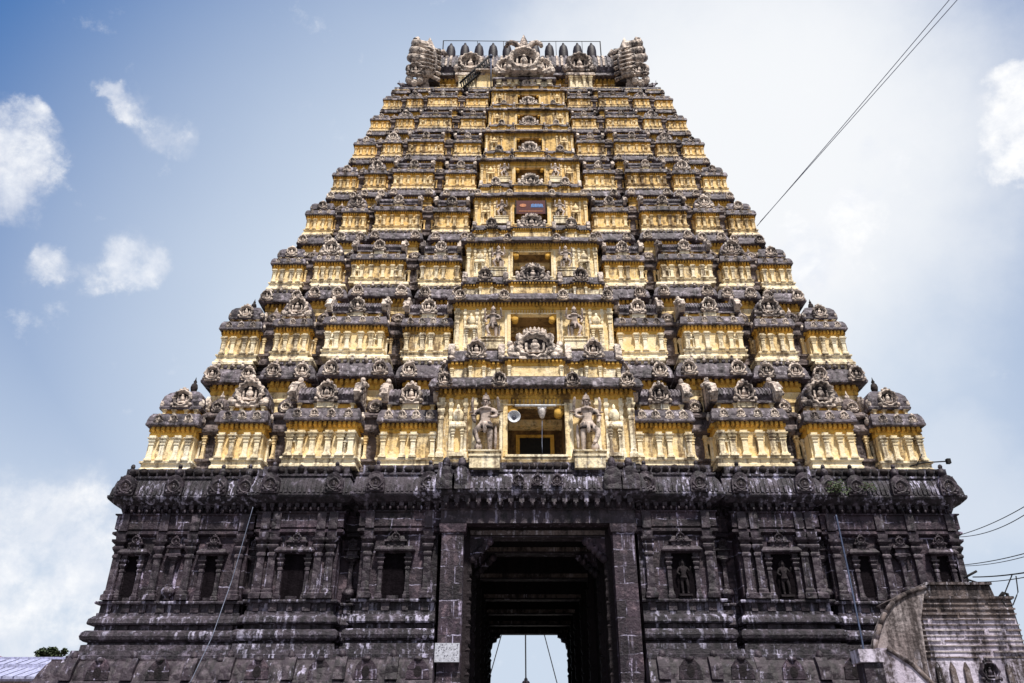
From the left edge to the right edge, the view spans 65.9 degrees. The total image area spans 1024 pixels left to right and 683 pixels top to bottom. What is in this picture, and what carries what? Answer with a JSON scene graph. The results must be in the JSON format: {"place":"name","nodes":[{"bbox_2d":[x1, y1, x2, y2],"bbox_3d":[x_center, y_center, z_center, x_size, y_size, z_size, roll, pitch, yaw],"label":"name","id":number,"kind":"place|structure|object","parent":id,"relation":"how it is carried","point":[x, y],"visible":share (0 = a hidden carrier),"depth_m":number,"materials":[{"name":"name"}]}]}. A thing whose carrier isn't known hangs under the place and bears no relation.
{"place":"outdoors","nodes":[
{"label":"outdoors","id":0,"kind":"place"},
{"bbox_2d":[0,657,65,682],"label":"tiled shed","id":1,"kind":"structure","parent":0,"point":[20,669],"depth_m":43.77,"materials":[{"name":"tile"}]},
{"bbox_2d":[0,0,1023,682],"label":"sky","id":2,"kind":"structure","parent":0,"point":[157,157],"materials":[{"name":"blue"}]},
{"bbox_3d":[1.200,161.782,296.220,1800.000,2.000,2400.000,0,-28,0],"label":"ground","id":3,"kind":"structure","parent":0,"visible":0},
{"bbox_2d":[34,646,69,656],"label":"tree","id":4,"kind":"object","parent":3,"relation":"on","point":[49,652],"visible":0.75,"depth_m":72.27,"materials":[{"name":"green plant"}]},
{"bbox_2d":[30,35,967,682],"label":"temple tower","id":5,"kind":"structure","parent":3,"relation":"on","point":[324,429],"depth_m":39.64,"materials":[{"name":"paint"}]},
{"bbox_2d":[190,507,252,682],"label":"wall cable","id":6,"kind":"object","parent":5,"relation":"attached to","point":[225,598],"depth_m":34.74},
{"bbox_2d":[397,81,410,86],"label":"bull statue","id":7,"kind":"object","parent":5,"relation":"on","point":[402,85],"visible":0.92,"depth_m":60.62,"materials":[{"name":"grey stone"}]},
{"bbox_2d":[434,643,459,662],"bbox_3d":[-2.769,13.306,33.757,1.051,0.758,0.304,0,-28,0],"label":"notice plate","id":8,"kind":"object","parent":5,"relation":"attached to","point":[447,652],"visible":1,"depth_m":33.63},
{"bbox_2d":[459,56,489,88],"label":"roof ladder","id":9,"kind":"object","parent":5,"relation":"on","point":[473,71],"visible":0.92,"depth_m":60.85,"materials":[{"name":"black metal"}]},
{"bbox_2d":[468,392,502,469],"bbox_3d":[-1.290,4.359,38.625,1.665,4.161,1.280,0,-28,0],"label":"guardian statue","id":10,"kind":"object","parent":5,"relation":"attached to","point":[480,458],"visible":1,"depth_m":38.23,"materials":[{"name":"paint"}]},
{"bbox_2d":[489,54,492,86],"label":"lightning pole","id":11,"kind":"object","parent":5,"relation":"on","point":[490,56],"visible":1,"depth_m":60.28,"materials":[{"name":"grey metal"}]},
{"bbox_2d":[481,305,504,350],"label":"guardian statue","id":12,"kind":"object","parent":5,"relation":"on","point":[492,343],"visible":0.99,"depth_m":43.01,"materials":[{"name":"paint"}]},
{"bbox_2d":[489,245,507,276],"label":"guardian statue","id":13,"kind":"object","parent":5,"relation":"on","point":[496,271],"visible":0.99,"depth_m":46.90,"materials":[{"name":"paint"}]},
{"bbox_2d":[494,200,508,224],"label":"guardian statue","id":14,"kind":"object","parent":5,"relation":"on","point":[503,219],"visible":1,"depth_m":49.72,"materials":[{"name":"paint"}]},
{"bbox_2d":[498,163,510,183],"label":"guardian statue","id":15,"kind":"object","parent":5,"relation":"on","point":[506,178],"visible":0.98,"depth_m":52.20,"materials":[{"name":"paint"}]},
{"bbox_2d":[508,410,520,421],"bbox_3d":[0.100,3.763,39.292,0.647,0.782,0.568,0,-28,0],"label":"loudspeaker","id":16,"kind":"object","parent":5,"relation":"attached to","point":[514,416],"visible":1,"depth_m":39.12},
{"bbox_2d":[442,40,601,56],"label":"roof rail","id":17,"kind":"object","parent":5,"relation":"attached to","point":[529,41],"visible":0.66,"depth_m":69.10,"materials":[{"name":"metal"}]},
{"bbox_2d":[515,200,546,214],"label":"banner","id":18,"kind":"object","parent":5,"relation":"attached to","point":[530,207],"visible":1,"depth_m":50.20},
{"bbox_2d":[515,404,555,406],"bbox_3d":[1.175,3.197,39.429,2.050,0.120,0.120,0,-28,0],"label":"tube light","id":19,"kind":"object","parent":5,"relation":"attached to","point":[535,405],"visible":1,"depth_m":39.39,"materials":[{"name":"white glass"}]},
{"bbox_2d":[538,407,545,452],"bbox_3d":[1.470,4.395,38.972,0.425,2.535,0.528,-21,-35,34],"label":"hanging lamp","id":20,"kind":"object","parent":5,"relation":"hanging from","point":[541,411],"visible":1,"depth_m":39.33,"materials":[{"name":"white glass"}]},
{"bbox_2d":[549,163,561,183],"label":"guardian statue","id":21,"kind":"object","parent":5,"relation":"on","point":[553,178],"visible":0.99,"depth_m":52.20,"materials":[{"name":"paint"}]},
{"bbox_2d":[553,199,567,224],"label":"guardian statue","id":22,"kind":"object","parent":5,"relation":"on","point":[559,220],"visible":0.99,"depth_m":49.71,"materials":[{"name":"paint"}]},
{"bbox_2d":[557,245,575,276],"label":"guardian statue","id":23,"kind":"object","parent":5,"relation":"on","point":[569,270],"visible":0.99,"depth_m":46.84,"materials":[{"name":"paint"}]},
{"bbox_2d":[563,305,587,350],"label":"guardian statue","id":24,"kind":"object","parent":5,"relation":"on","point":[579,341],"visible":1,"depth_m":42.99,"materials":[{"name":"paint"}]},
{"bbox_2d":[570,392,606,469],"bbox_3d":[3.690,4.359,38.625,1.665,4.161,1.280,0,-28,0],"label":"guardian statue","id":25,"kind":"object","parent":5,"relation":"attached to","point":[593,458],"visible":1,"depth_m":38.23,"materials":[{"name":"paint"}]},
{"bbox_2d":[645,82,657,86],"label":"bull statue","id":26,"kind":"object","parent":5,"relation":"on","point":[652,84],"visible":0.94,"depth_m":60.62,"materials":[{"name":"grey stone"}]},
{"bbox_2d":[677,559,692,596],"bbox_3d":[7.772,10.639,35.630,0.675,1.661,0.337,0,-28,0],"label":"niche statue","id":27,"kind":"object","parent":5,"relation":"on","point":[682,568],"visible":1,"depth_m":35.55,"materials":[{"name":"stone"}]},
{"bbox_2d":[777,560,794,597],"bbox_3d":[12.373,10.734,35.806,0.675,1.661,0.337,0,-28,0],"label":"niche statue","id":28,"kind":"object","parent":5,"relation":"on","point":[782,569],"visible":1,"depth_m":35.71,"materials":[{"name":"stone"}]},
{"bbox_2d":[826,479,850,494],"bbox_3d":[15.387,6.915,37.341,1.216,0.821,0.790,0,-28,0],"label":"weed","id":29,"kind":"object","parent":5,"relation":"on","point":[836,487],"visible":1,"depth_m":37.26,"materials":[{"name":"green plant"}]},
{"bbox_2d":[835,515,863,648],"bbox_3d":[14.858,11.114,34.461,0.146,7.628,1.650,-11,-30,20],"label":"blue conduit","id":30,"kind":"object","parent":5,"relation":"attached to","point":[859,627],"visible":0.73,"depth_m":34.93,"materials":[{"name":"blue plastic"}]},
{"bbox_2d":[757,0,948,225],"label":"overhead cable","id":31,"kind":"object","parent":5,"relation":"attached to","point":[857,108],"visible":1,"depth_m":46.22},
{"bbox_2d":[764,0,956,216],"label":"overhead cable","id":32,"kind":"object","parent":5,"relation":"attached to","point":[873,94],"visible":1,"depth_m":45.95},
{"bbox_2d":[858,482,877,491],"bbox_3d":[16.867,6.880,37.486,0.870,0.510,0.471,0,-28,0],"label":"weed","id":33,"kind":"object","parent":5,"relation":"on","point":[868,485],"visible":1,"depth_m":37.47,"materials":[{"name":"green plant"}]},
{"bbox_2d":[910,454,951,466],"bbox_3d":[20.642,5.855,39.086,1.942,0.608,0.220,-3,-28,6],"label":"floodlight arm","id":34,"kind":"object","parent":5,"relation":"attached to","point":[947,460],"visible":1,"depth_m":38.96},
{"bbox_2d":[957,507,1023,535],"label":"overhead cable","id":35,"kind":"object","parent":5,"relation":"attached to","point":[993,522],"visible":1,"depth_m":32.84,"materials":[{"name":"black rubber"}]},
{"bbox_2d":[961,515,1023,536],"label":"overhead cable","id":36,"kind":"object","parent":5,"relation":"attached to","point":[994,529],"visible":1,"depth_m":32.67,"materials":[{"name":"black rubber"}]},
{"bbox_2d":[963,553,1023,564],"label":"overhead cable","id":37,"kind":"object","parent":5,"relation":"attached to","point":[994,560],"visible":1,"depth_m":32.33,"materials":[{"name":"black rubber"}]},
{"bbox_2d":[970,557,1022,565],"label":"overhead cable","id":38,"kind":"object","parent":5,"relation":"attached to","point":[997,562],"visible":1,"depth_m":31.96,"materials":[{"name":"black rubber"}]},
{"bbox_2d":[985,577,1023,581],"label":"overhead cable","id":39,"kind":"object","parent":5,"relation":"attached to","point":[1003,580],"visible":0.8,"depth_m":31.69,"materials":[{"name":"black rubber"}]},
{"bbox_2d":[490,635,556,682],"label":"flag mast","id":40,"kind":"object","parent":3,"relation":"on","point":[525,658],"visible":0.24,"depth_m":90.98,"materials":[{"name":"grey metal"}]},
{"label":"pavement","id":41,"kind":"structure","parent":0,"visible":0},
{"bbox_2d":[850,582,1023,682],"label":"compound wall","id":42,"kind":"structure","parent":41,"relation":"on","point":[947,632],"depth_m":30.52,"materials":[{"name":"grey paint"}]},
{"bbox_2d":[963,570,976,581],"bbox_3d":[19.299,9.939,33.244,0.619,0.593,0.171,-5,-29,9],"label":"lamp bracket","id":43,"kind":"object","parent":42,"relation":"on","point":[968,575],"visible":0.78,"depth_m":33.23,"materials":[{"name":"black metal"}]},
{"bbox_2d":[973,572,1023,577],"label":"overhead cable","id":44,"kind":"object","parent":43,"relation":"attached to","point":[998,575],"visible":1,"depth_m":32.35,"materials":[{"name":"black rubber"}]},
{"bbox_2d":[1002,575,1018,606],"bbox_3d":[19.272,9.654,30.577,0.849,1.230,0.044,0,-28,0],"label":"cable loop","id":45,"kind":"object","parent":44,"relation":"hanging from","point":[1006,590],"visible":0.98,"depth_m":30.54,"materials":[{"name":"black rubber"}]},
{"bbox_2d":[999,591,1023,644],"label":"bent pipe","id":46,"kind":"object","parent":42,"relation":"attached to","point":[1002,593],"visible":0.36,"depth_m":31.99,"materials":[{"name":"grey metal"}]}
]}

